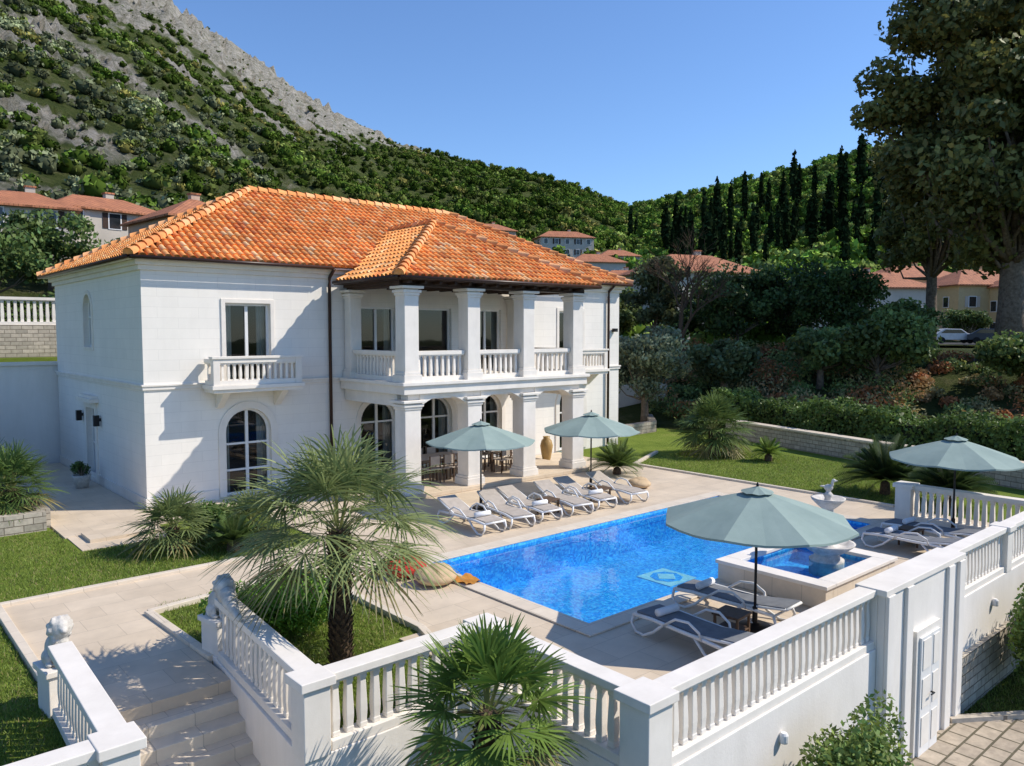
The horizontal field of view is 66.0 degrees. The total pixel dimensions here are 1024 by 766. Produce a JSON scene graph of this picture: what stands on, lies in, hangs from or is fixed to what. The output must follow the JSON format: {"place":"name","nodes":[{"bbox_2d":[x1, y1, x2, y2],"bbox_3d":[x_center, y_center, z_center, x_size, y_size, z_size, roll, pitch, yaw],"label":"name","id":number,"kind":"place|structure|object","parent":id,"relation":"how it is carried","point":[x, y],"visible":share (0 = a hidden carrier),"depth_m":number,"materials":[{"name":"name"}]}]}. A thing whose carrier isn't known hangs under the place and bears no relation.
{"place":"outdoors","nodes":[
{"label":"outdoors","id":0,"kind":"place"},
{"bbox_2d":[3,524,267,721],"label":"garden path","id":1,"kind":"structure","parent":0,"point":[140,663],"depth_m":13.02,"materials":[{"name":"stone"}]},
{"bbox_2d":[0,452,988,740],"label":"terrace paving","id":2,"kind":"structure","parent":0,"point":[624,650],"depth_m":19.51,"materials":[{"name":"stone"}]},
{"bbox_2d":[71,473,91,488],"bbox_3d":[-13.827,3.155,25.357,0.580,0.417,0.580,-3,5,-41],"label":"plant pot","id":3,"kind":"object","parent":2,"relation":"on","point":[81,482],"visible":0.96,"depth_m":25.19,"materials":[{"name":"stone"}]},
{"bbox_2d":[414,562,456,585],"bbox_3d":[-1.513,3.808,15.688,0.839,0.386,0.780,-3,5,-41],"label":"beanbag","id":4,"kind":"object","parent":2,"relation":"on","point":[447,579],"visible":0.69,"depth_m":15.45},
{"bbox_2d":[437,494,506,535],"bbox_3d":[-1.087,3.379,20.280,0.782,0.642,2.173,-3,5,-39],"label":"sun lounger","id":5,"kind":"object","parent":2,"relation":"on","point":[454,505],"visible":1,"depth_m":20.20,"materials":[{"name":"white plastic"}]},
{"bbox_2d":[426,419,534,509],"bbox_3d":[-0.883,2.280,22.394,2.899,2.547,2.899,-2,4,-30],"label":"patio umbrella","id":6,"kind":"object","parent":2,"relation":"on","point":[480,435],"visible":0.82,"depth_m":21.63,"materials":[{"name":"fabric"}]},
{"bbox_2d":[476,489,535,528],"bbox_3d":[-0.219,3.335,20.969,0.782,0.642,2.173,-2,4,-29],"label":"sun lounger","id":7,"kind":"object","parent":2,"relation":"on","point":[494,500],"visible":0.91,"depth_m":20.93,"materials":[{"name":"white plastic"}]},
{"bbox_2d":[496,485,562,522],"bbox_3d":[0.421,3.294,21.594,0.782,0.642,2.173,-3,5,-37],"label":"sun lounger","id":8,"kind":"object","parent":2,"relation":"on","point":[508,492],"visible":0.85,"depth_m":21.38,"materials":[{"name":"white plastic"}]},
{"bbox_2d":[540,436,552,459],"bbox_3d":[1.332,2.543,30.471,0.500,0.977,0.500,-3,5,-41],"label":"tall vase","id":9,"kind":"object","parent":2,"relation":"on","point":[546,445],"visible":0.9,"depth_m":30.31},
{"bbox_2d":[532,479,593,515],"bbox_3d":[1.399,3.243,22.380,0.782,0.642,2.173,-2,4,-30],"label":"sun lounger","id":10,"kind":"object","parent":2,"relation":"on","point":[547,487],"visible":0.88,"depth_m":22.41,"materials":[{"name":"white plastic"}]},
{"bbox_2d":[553,476,617,510],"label":"sun lounger","id":11,"kind":"object","parent":2,"relation":"on","point":[565,482],"visible":0.88,"depth_m":22.83,"materials":[{"name":"white plastic"}]},
{"bbox_2d":[544,410,639,489],"bbox_3d":[2.500,2.115,24.946,2.899,2.547,2.899,3,5,43],"label":"patio umbrella","id":12,"kind":"object","parent":2,"relation":"on","point":[591,425],"visible":0.89,"depth_m":24.19,"materials":[{"name":"fabric"}]},
{"bbox_2d":[586,437,643,476],"bbox_3d":[3.607,2.579,27.765,2.167,1.367,2.015,0,4,4],"label":"sago palm","id":13,"kind":"object","parent":2,"relation":"on","point":[615,458],"visible":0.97,"depth_m":27.61,"materials":[{"name":"green plant"}]},
{"bbox_2d":[585,471,648,503],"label":"sun lounger","id":14,"kind":"object","parent":2,"relation":"on","point":[599,478],"visible":0.85,"depth_m":23.86,"materials":[{"name":"white plastic"}]},
{"bbox_2d":[422,491,889,636],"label":"swimming pool","id":15,"kind":"structure","parent":2,"relation":"in","point":[592,577],"depth_m":19.12,"materials":[{"name":"liquid"}]},
{"bbox_2d":[630,603,754,655],"bbox_3d":[2.919,3.926,12.509,0.782,0.556,2.213,-3,5,-36],"label":"sun lounger","id":16,"kind":"object","parent":2,"relation":"on","point":[673,617],"visible":0.77,"depth_m":12.49,"materials":[{"name":"white plastic"}]},
{"bbox_2d":[712,605,751,631],"bbox_3d":[3.623,3.966,13.009,0.480,0.397,0.480,3,5,43],"label":"side table","id":17,"kind":"object","parent":2,"relation":"on","point":[736,614],"visible":0.56,"depth_m":12.99,"materials":[{"name":"brown wicker"}]},
{"bbox_2d":[671,577,801,624],"bbox_3d":[3.943,3.834,13.931,0.782,0.556,2.213,-4,5,-44],"label":"sun lounger","id":18,"kind":"object","parent":2,"relation":"on","point":[708,588],"visible":0.92,"depth_m":13.81,"materials":[{"name":"white plastic"}]},
{"bbox_2d":[666,482,858,632],"bbox_3d":[4.105,2.901,13.269,2.992,2.487,2.992,1,4,12],"label":"patio umbrella","id":19,"kind":"object","parent":2,"relation":"on","point":[756,516],"visible":0.98,"depth_m":12.52,"materials":[{"name":"fabric"}]},
{"bbox_2d":[715,479,897,606],"bbox_3d":[5.949,2.971,15.873,2.930,2.010,2.340,-3,5,-41],"label":"stone fountain","id":20,"kind":"object","parent":2,"relation":"on","point":[811,576],"visible":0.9,"depth_m":15.69,"materials":[{"name":"stone"}]},
{"bbox_2d":[861,525,960,551],"bbox_3d":[9.169,3.577,17.891,0.782,0.556,2.213,-3,5,-41],"label":"sun lounger","id":21,"kind":"object","parent":2,"relation":"on","point":[892,533],"visible":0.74,"depth_m":17.93,"materials":[{"name":"white plastic"}]},
{"bbox_2d":[880,516,980,545],"bbox_3d":[10.005,3.522,18.752,0.782,0.556,2.213,-3,5,-38],"label":"sun lounger","id":22,"kind":"object","parent":2,"relation":"on","point":[941,530],"visible":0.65,"depth_m":18.65,"materials":[{"name":"white plastic"}]},
{"bbox_2d":[889,433,1023,535],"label":"patio umbrella","id":23,"kind":"object","parent":2,"relation":"on","point":[956,452],"visible":0.89,"depth_m":18.86,"materials":[{"name":"fabric"}]},
{"bbox_2d":[0,0,1023,713],"bbox_3d":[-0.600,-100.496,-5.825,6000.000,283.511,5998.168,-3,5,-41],"label":"hillside terrain","id":24,"kind":"structure","parent":0,"point":[256,70],"depth_m":172.40,"materials":[{"name":"stone"}]},
{"bbox_2d":[0,217,54,292],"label":"broadleaf tree","id":25,"kind":"object","parent":24,"relation":"on","point":[13,257],"visible":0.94,"depth_m":48.04,"materials":[{"name":"green plant"}]},
{"bbox_2d":[0,300,55,321],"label":"clipped hedge","id":26,"kind":"object","parent":24,"relation":"on","point":[24,308],"visible":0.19,"depth_m":36.15,"materials":[{"name":"green plant"}]},
{"bbox_2d":[0,325,56,361],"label":"retaining wall","id":27,"kind":"structure","parent":24,"relation":"on","point":[28,343],"depth_m":34.05,"materials":[{"name":"stone"}]},
{"bbox_2d":[0,296,55,324],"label":"balustrade","id":28,"kind":"object","parent":27,"relation":"on","point":[27,300],"visible":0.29,"depth_m":34.17,"materials":[{"name":"stone"}]},
{"bbox_2d":[0,361,60,464],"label":"ramp wall","id":29,"kind":"structure","parent":24,"relation":"on","point":[29,402],"depth_m":29.73,"materials":[{"name":"paint"}]},
{"bbox_2d":[0,205,75,259],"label":"walls","id":30,"kind":"structure","parent":24,"relation":"on","point":[13,208],"depth_m":60.08,"materials":[{"name":"beige paint"}]},
{"bbox_2d":[0,190,82,214],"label":"roof","id":31,"kind":"structure","parent":30,"relation":"on","point":[22,199],"depth_m":60.92,"materials":[{"name":"tile"}]},
{"bbox_2d":[0,208,100,290],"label":"broadleaf tree","id":32,"kind":"object","parent":24,"relation":"on","point":[57,244],"visible":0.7,"depth_m":53.73,"materials":[{"name":"green plant"}]},
{"bbox_2d":[76,209,141,248],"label":"walls","id":33,"kind":"structure","parent":24,"relation":"on","point":[107,234],"depth_m":65.88,"materials":[{"name":"beige paint"}]},
{"bbox_2d":[57,194,154,215],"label":"roof","id":34,"kind":"structure","parent":33,"relation":"on","point":[100,204],"depth_m":66.82,"materials":[{"name":"tile"}]},
{"bbox_2d":[83,210,140,229],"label":"window frames","id":35,"kind":"structure","parent":33,"relation":"attached to","point":[106,219],"depth_m":66.13,"materials":[{"name":"beige paint"}]},
{"bbox_2d":[128,216,171,234],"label":"walls","id":36,"kind":"structure","parent":24,"relation":"on","point":[134,228],"depth_m":60.89,"materials":[{"name":"beige paint"}]},
{"bbox_2d":[120,199,205,226],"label":"roof","id":37,"kind":"structure","parent":36,"relation":"on","point":[177,208],"depth_m":59.98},
{"bbox_2d":[127,691,260,765],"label":"garden steps","id":38,"kind":"structure","parent":24,"relation":"on","point":[210,731],"depth_m":10.52,"materials":[{"name":"stone"}]},
{"bbox_2d":[386,612,597,765],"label":"fan palm","id":39,"kind":"object","parent":24,"relation":"on","point":[484,658],"visible":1,"depth_m":8.59,"materials":[{"name":"green plant"}]},
{"bbox_2d":[0,0,996,347],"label":"forest trees","id":40,"kind":"object","parent":24,"relation":"on","point":[290,150],"visible":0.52,"depth_m":191.68,"materials":[{"name":"green plant"}]},
{"bbox_2d":[533,237,593,257],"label":"walls","id":41,"kind":"structure","parent":24,"relation":"on","point":[572,246],"depth_m":199.13,"materials":[{"name":"beige paint"}]},
{"bbox_2d":[531,231,595,240],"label":"roof","id":42,"kind":"structure","parent":41,"relation":"on","point":[563,234],"depth_m":199.82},
{"bbox_2d":[583,262,625,270],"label":"walls","id":43,"kind":"structure","parent":24,"relation":"on","point":[609,266],"depth_m":159.47,"materials":[{"name":"beige paint"}]},
{"bbox_2d":[575,254,628,262],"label":"roof","id":44,"kind":"structure","parent":43,"relation":"on","point":[600,258],"depth_m":160.07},
{"bbox_2d":[213,525,1023,765],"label":"terrace wall","id":45,"kind":"structure","parent":24,"relation":"on","point":[912,594],"depth_m":12.13,"materials":[{"name":"paint"}]},
{"bbox_2d":[4,641,146,765],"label":"stair balustrade","id":46,"kind":"object","parent":45,"relation":"on","point":[95,728],"visible":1,"depth_m":8.31,"materials":[{"name":"stone"}]},
{"bbox_2d":[214,578,241,621],"bbox_3d":[-4.019,3.132,11.427,0.299,0.406,1.274,-2,4,-34],"label":"stone scroll","id":47,"kind":"object","parent":45,"relation":"on","point":[225,592],"visible":0.91,"depth_m":11.50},
{"bbox_2d":[214,481,1023,765],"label":"terrace balustrade","id":48,"kind":"object","parent":45,"relation":"on","point":[674,717],"visible":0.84,"depth_m":9.93,"materials":[{"name":"stone"}]},
{"bbox_2d":[909,617,940,757],"bbox_3d":[6.927,5.144,13.255,0.960,2.220,0.088,-3,5,-41],"label":"surround","id":49,"kind":"object","parent":45,"relation":"attached to","point":[919,632],"visible":0.43,"depth_m":12.95,"materials":[{"name":"stone"}]},
{"bbox_2d":[916,627,940,756],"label":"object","id":50,"kind":"object","parent":45,"relation":"in","point":[928,682],"visible":1,"depth_m":13.13,"materials":[{"name":"wood"}]},
{"bbox_2d":[960,618,1021,713],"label":"stone cladding","id":51,"kind":"structure","parent":45,"relation":"attached to","point":[986,662],"depth_m":15.41,"materials":[{"name":"stone"}]},
{"bbox_2d":[619,287,641,333],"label":"broadleaf tree","id":52,"kind":"object","parent":24,"relation":"on","point":[627,319],"visible":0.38,"depth_m":60.18,"materials":[{"name":"green plant"}]},
{"bbox_2d":[618,384,666,434],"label":"garden wall","id":53,"kind":"structure","parent":24,"relation":"on","point":[649,425],"depth_m":45.61,"materials":[{"name":"stone"}]},
{"bbox_2d":[618,323,692,421],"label":"olive tree","id":54,"kind":"object","parent":24,"relation":"on","point":[647,359],"visible":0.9,"depth_m":40.75,"materials":[{"name":"green plant"}]},
{"bbox_2d":[622,255,691,332],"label":"broadleaf tree","id":55,"kind":"object","parent":24,"relation":"on","point":[657,296],"visible":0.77,"depth_m":55.92,"materials":[{"name":"green plant"}]},
{"bbox_2d":[620,272,749,338],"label":"walls","id":56,"kind":"structure","parent":24,"relation":"on","point":[684,280],"depth_m":83.69,"materials":[{"name":"beige paint"}]},
{"bbox_2d":[618,254,760,276],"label":"roof","id":57,"kind":"structure","parent":56,"relation":"on","point":[715,260],"depth_m":85.41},
{"bbox_2d":[640,224,741,365],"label":"bare tree","id":58,"kind":"object","parent":24,"relation":"on","point":[682,307],"visible":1,"depth_m":50.56,"materials":[{"name":"brown plant"}]},
{"bbox_2d":[672,299,743,336],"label":"broadleaf tree","id":59,"kind":"object","parent":24,"relation":"on","point":[693,325],"visible":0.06,"depth_m":63.18,"materials":[{"name":"green plant"}]},
{"bbox_2d":[684,338,762,389],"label":"broadleaf tree","id":60,"kind":"object","parent":24,"relation":"on","point":[723,363],"visible":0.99,"depth_m":45.43,"materials":[{"name":"green plant"}]},
{"bbox_2d":[683,258,794,341],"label":"broadleaf tree","id":61,"kind":"object","parent":24,"relation":"on","point":[727,314],"visible":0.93,"depth_m":56.53,"materials":[{"name":"green plant"}]},
{"bbox_2d":[627,133,896,263],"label":"cypress trees","id":62,"kind":"object","parent":24,"relation":"on","point":[714,218],"visible":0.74,"depth_m":202.23,"materials":[{"name":"green plant"}]},
{"bbox_2d":[746,257,832,347],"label":"broadleaf tree","id":63,"kind":"object","parent":24,"relation":"on","point":[787,327],"visible":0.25,"depth_m":57.85,"materials":[{"name":"green plant"}]},
{"bbox_2d":[784,325,857,389],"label":"broadleaf tree","id":64,"kind":"object","parent":24,"relation":"on","point":[819,351],"visible":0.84,"depth_m":45.48,"materials":[{"name":"green plant"}]},
{"bbox_2d":[627,334,1023,432],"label":"wild shrubs","id":65,"kind":"object","parent":24,"relation":"on","point":[947,362],"visible":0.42,"depth_m":44.92,"materials":[{"name":"green plant"}]},
{"bbox_2d":[784,261,890,331],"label":"broadleaf tree","id":66,"kind":"object","parent":24,"relation":"on","point":[860,288],"visible":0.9,"depth_m":54.06,"materials":[{"name":"green plant"}]},
{"bbox_2d":[795,689,913,765],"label":"laurel shrub","id":67,"kind":"object","parent":24,"relation":"on","point":[867,744],"visible":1,"depth_m":10.12,"materials":[{"name":"green plant"}]},
{"bbox_2d":[708,386,1023,460],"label":"garden hedge","id":68,"kind":"object","parent":24,"relation":"on","point":[847,416],"visible":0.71,"depth_m":32.27,"materials":[{"name":"green plant"}]},
{"bbox_2d":[812,289,925,329],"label":"walls","id":69,"kind":"structure","parent":24,"relation":"on","point":[914,294],"depth_m":87.80,"materials":[{"name":"beige paint"}]},
{"bbox_2d":[864,272,939,288],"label":"roof","id":70,"kind":"structure","parent":69,"relation":"on","point":[896,282],"depth_m":88.50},
{"bbox_2d":[725,419,1023,489],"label":"stone wall","id":71,"kind":"structure","parent":24,"relation":"on","point":[830,444],"depth_m":32.48,"materials":[{"name":"stone"}]},
{"bbox_2d":[832,308,943,390],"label":"broadleaf tree","id":72,"kind":"object","parent":24,"relation":"on","point":[877,337],"visible":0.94,"depth_m":44.01,"materials":[{"name":"green plant"}]},
{"bbox_2d":[857,297,945,338],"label":"broadleaf tree","id":73,"kind":"object","parent":24,"relation":"on","point":[914,306],"visible":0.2,"depth_m":50.93,"materials":[{"name":"green plant"}]},
{"bbox_2d":[866,143,975,347],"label":"plane tree","id":74,"kind":"object","parent":24,"relation":"on","point":[919,245],"visible":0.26,"depth_m":57.82,"materials":[{"name":"green plant"}]},
{"bbox_2d":[849,0,1023,339],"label":"plane tree","id":75,"kind":"object","parent":24,"relation":"on","point":[961,159],"visible":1,"depth_m":46.44,"materials":[{"name":"green plant"}]},
{"bbox_2d":[937,286,989,340],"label":"walls","id":76,"kind":"structure","parent":24,"relation":"on","point":[956,294],"depth_m":96.76,"materials":[{"name":"yellow paint"}]},
{"bbox_2d":[925,270,998,286],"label":"roof","id":77,"kind":"structure","parent":76,"relation":"on","point":[959,278],"depth_m":98.36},
{"bbox_2d":[939,308,992,345],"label":"broadleaf tree","id":78,"kind":"object","parent":24,"relation":"on","point":[970,319],"visible":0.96,"depth_m":85.91,"materials":[{"name":"green plant"}]},
{"bbox_2d":[950,710,1023,722],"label":"path edging","id":79,"kind":"object","parent":24,"relation":"on","point":[987,716],"visible":0.55,"depth_m":14.26,"materials":[{"name":"stone"}]},
{"bbox_2d":[971,329,1023,378],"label":"broadleaf tree","id":80,"kind":"object","parent":24,"relation":"on","point":[1004,353],"visible":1,"depth_m":41.37,"materials":[{"name":"green plant"}]},
{"bbox_2d":[1006,583,1023,683],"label":"oleander shrub","id":81,"kind":"object","parent":24,"relation":"on","point":[1017,639],"visible":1,"depth_m":15.07,"materials":[{"name":"green plant"}]},
{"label":"walls","id":82,"kind":"object","parent":24,"relation":"on","visible":0},
{"bbox_2d":[873,266,950,277],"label":"roof","id":83,"kind":"structure","parent":82,"relation":"on","point":[913,271],"depth_m":108.35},
{"bbox_2d":[0,428,1023,765],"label":"lawn","id":84,"kind":"structure","parent":0,"point":[662,442],"depth_m":17.94,"materials":[{"name":"green plant"}]},
{"bbox_2d":[0,489,50,536],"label":"planter wall","id":85,"kind":"structure","parent":84,"relation":"on","point":[38,520],"depth_m":19.79,"materials":[{"name":"stone"}]},
{"bbox_2d":[0,437,68,525],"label":"fan palm","id":86,"kind":"object","parent":85,"relation":"in","point":[11,466],"visible":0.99,"depth_m":20.36,"materials":[{"name":"green plant"}]},
{"bbox_2d":[114,482,224,563],"bbox_3d":[-7.852,3.216,18.108,2.491,1.898,2.614,-3,5,-41],"label":"fan palm","id":87,"kind":"object","parent":84,"relation":"on","point":[169,508],"visible":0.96,"depth_m":17.83,"materials":[{"name":"green plant"}]},
{"bbox_2d":[182,499,246,533],"bbox_3d":[-7.292,3.341,19.579,1.714,0.955,1.523,-3,5,-41],"label":"shrub","id":88,"kind":"object","parent":84,"relation":"on","point":[216,514],"visible":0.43,"depth_m":19.18,"materials":[{"name":"green plant"}]},
{"bbox_2d":[204,511,261,552],"bbox_3d":[-6.358,3.427,18.106,1.455,0.979,1.405,-3,5,-41],"label":"sago palm","id":89,"kind":"object","parent":84,"relation":"on","point":[234,532],"visible":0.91,"depth_m":17.96,"materials":[{"name":"green plant"}]},
{"bbox_2d":[208,487,293,549],"bbox_3d":[-6.264,3.264,19.008,2.114,1.688,2.255,-3,5,-41],"label":"fan palm","id":90,"kind":"object","parent":84,"relation":"on","point":[246,512],"visible":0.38,"depth_m":18.73,"materials":[{"name":"green plant"}]},
{"bbox_2d":[196,568,330,636],"bbox_3d":[-3.888,3.714,13.078,2.446,1.052,1.808,-3,5,-41],"label":"hosta shrub","id":91,"kind":"object","parent":84,"relation":"on","point":[300,618],"visible":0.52,"depth_m":12.75,"materials":[{"name":"green plant"}]},
{"bbox_2d":[198,423,469,664],"bbox_3d":[-2.454,2.465,11.668,3.844,3.736,3.959,-3,5,-41],"label":"fan palm","id":92,"kind":"object","parent":84,"relation":"on","point":[344,469],"visible":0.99,"depth_m":11.15,"materials":[{"name":"green plant"}]},
{"bbox_2d":[36,185,633,508],"bbox_3d":[-5.041,-2.073,31.101,21.042,10.715,15.483,-3,5,-41],"label":"white villa","id":93,"kind":"object","parent":84,"relation":"on","point":[206,347],"visible":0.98,"depth_m":25.37,"materials":[{"name":"paint"}]},
{"bbox_2d":[88,302,562,494],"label":"window frames","id":94,"kind":"structure","parent":93,"relation":"in","point":[246,468],"depth_m":27.03,"materials":[{"name":"wood"}]},
{"bbox_2d":[422,455,441,484],"bbox_3d":[-2.599,2.777,25.476,0.470,0.900,0.460,-3,5,-41],"label":"patio chair","id":95,"kind":"object","parent":93,"relation":"on","point":[435,460],"visible":0.95,"depth_m":25.38,"materials":[{"name":"wood"}]},
{"bbox_2d":[435,453,454,481],"bbox_3d":[-2.184,2.754,25.837,0.470,0.900,0.460,-3,5,-41],"label":"patio chair","id":96,"kind":"object","parent":93,"relation":"on","point":[450,458],"visible":0.88,"depth_m":25.72,"materials":[{"name":"wood"}]},
{"bbox_2d":[0,451,894,685],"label":"path kerb","id":97,"kind":"structure","parent":84,"relation":"on","point":[27,655],"depth_m":14.35,"materials":[{"name":"stone"}]},
{"bbox_2d":[32,614,73,718],"bbox_3d":[-6.041,3.794,10.527,0.589,1.467,0.480,3,5,43],"label":"lion statue","id":98,"kind":"object","parent":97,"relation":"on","point":[59,629],"visible":0.53,"depth_m":10.33,"materials":[{"name":"stone"}]},
{"bbox_2d":[197,573,231,656],"bbox_3d":[-4.539,3.679,12.300,0.589,1.467,0.480,3,5,40],"label":"lion statue","id":99,"kind":"object","parent":97,"relation":"on","point":[211,624],"visible":0.41,"depth_m":12.14,"materials":[{"name":"stone"}]},
{"bbox_2d":[670,389,755,459],"bbox_3d":[8.252,1.838,32.206,3.537,3.440,3.525,-3,5,-41],"label":"fan palm","id":100,"kind":"object","parent":84,"relation":"on","point":[719,408],"visible":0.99,"depth_m":31.67,"materials":[{"name":"green plant"}]},
{"bbox_2d":[750,435,786,461],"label":"sago palm","id":101,"kind":"object","parent":84,"relation":"on","point":[769,450],"visible":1,"depth_m":30.64,"materials":[{"name":"green plant"}]},
{"bbox_2d":[833,433,936,497],"bbox_3d":[11.625,2.511,24.419,3.111,1.930,3.112,-3,5,-41],"label":"sago palm","id":102,"kind":"object","parent":84,"relation":"on","point":[879,463],"visible":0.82,"depth_m":24.26,"materials":[{"name":"green plant"}]},
{"bbox_2d":[909,467,1006,508],"bbox_3d":[12.666,2.712,22.532,2.739,1.774,2.625,-3,5,-41],"label":"sago palm","id":103,"kind":"object","parent":84,"relation":"on","point":[942,477],"visible":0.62,"depth_m":22.38,"materials":[{"name":"green plant"}]},
{"bbox_2d":[173,0,942,206],"label":"sky","id":104,"kind":"structure","parent":0,"point":[629,101],"materials":[{"name":"blue"}]},
{"bbox_2d":[938,343,975,343],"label":"road","id":105,"kind":"structure","parent":0,"point":[956,343],"depth_m":78.19,"materials":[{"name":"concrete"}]},
{"bbox_2d":[937,329,972,342],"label":"parked car","id":106,"kind":"object","parent":105,"relation":"on","point":[954,334],"visible":0.62,"depth_m":77.68,"materials":[{"name":"white paint"}]},
{"bbox_2d":[967,329,993,342],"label":"parked car","id":107,"kind":"object","parent":105,"relation":"on","point":[978,335],"visible":0.36,"depth_m":76.49,"materials":[{"name":"paint"}]},
{"bbox_2d":[904,719,1023,765],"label":"stone path","id":108,"kind":"structure","parent":0,"point":[993,743],"depth_m":13.35,"materials":[{"name":"stone"}]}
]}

